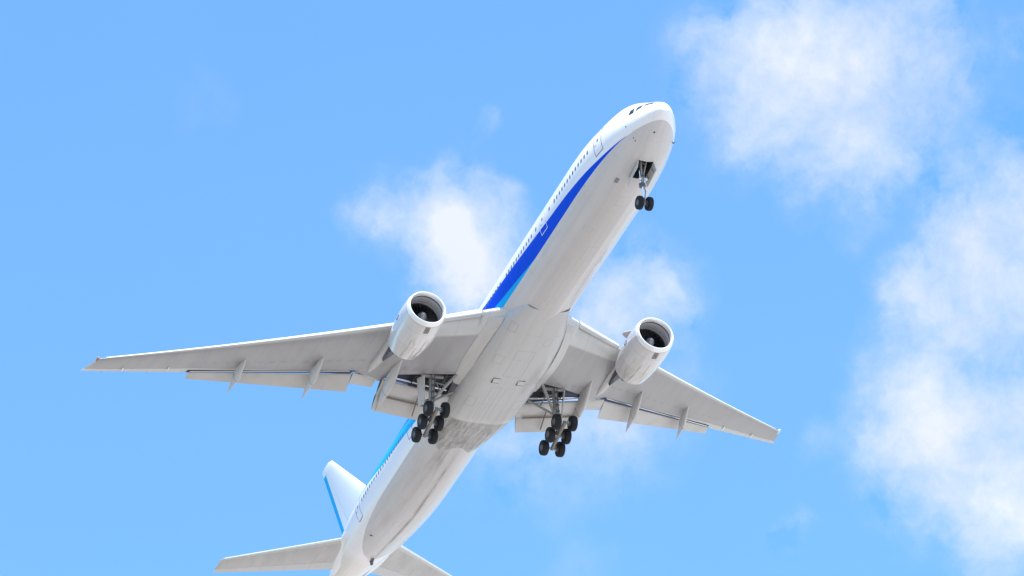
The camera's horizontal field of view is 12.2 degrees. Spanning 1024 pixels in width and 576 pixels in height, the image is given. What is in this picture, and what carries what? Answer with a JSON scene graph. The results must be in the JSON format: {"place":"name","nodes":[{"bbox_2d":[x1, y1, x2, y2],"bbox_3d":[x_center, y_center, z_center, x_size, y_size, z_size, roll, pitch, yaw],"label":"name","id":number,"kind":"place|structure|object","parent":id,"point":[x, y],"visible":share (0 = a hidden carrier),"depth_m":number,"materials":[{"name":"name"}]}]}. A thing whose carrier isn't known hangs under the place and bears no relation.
{"place":"outdoors","nodes":[
{"label":"outdoors","id":0,"kind":"place"},
{"bbox_2d":[81,102,779,575],"bbox_3d":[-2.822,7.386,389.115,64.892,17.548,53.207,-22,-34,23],"label":"airliner","id":1,"kind":"object","parent":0,"point":[525,348],"visible":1,"depth_m":379.59,"materials":[{"name":"paint"}]},
{"bbox_2d":[0,0,1023,575],"label":"sky","id":2,"kind":"structure","parent":0,"point":[830,245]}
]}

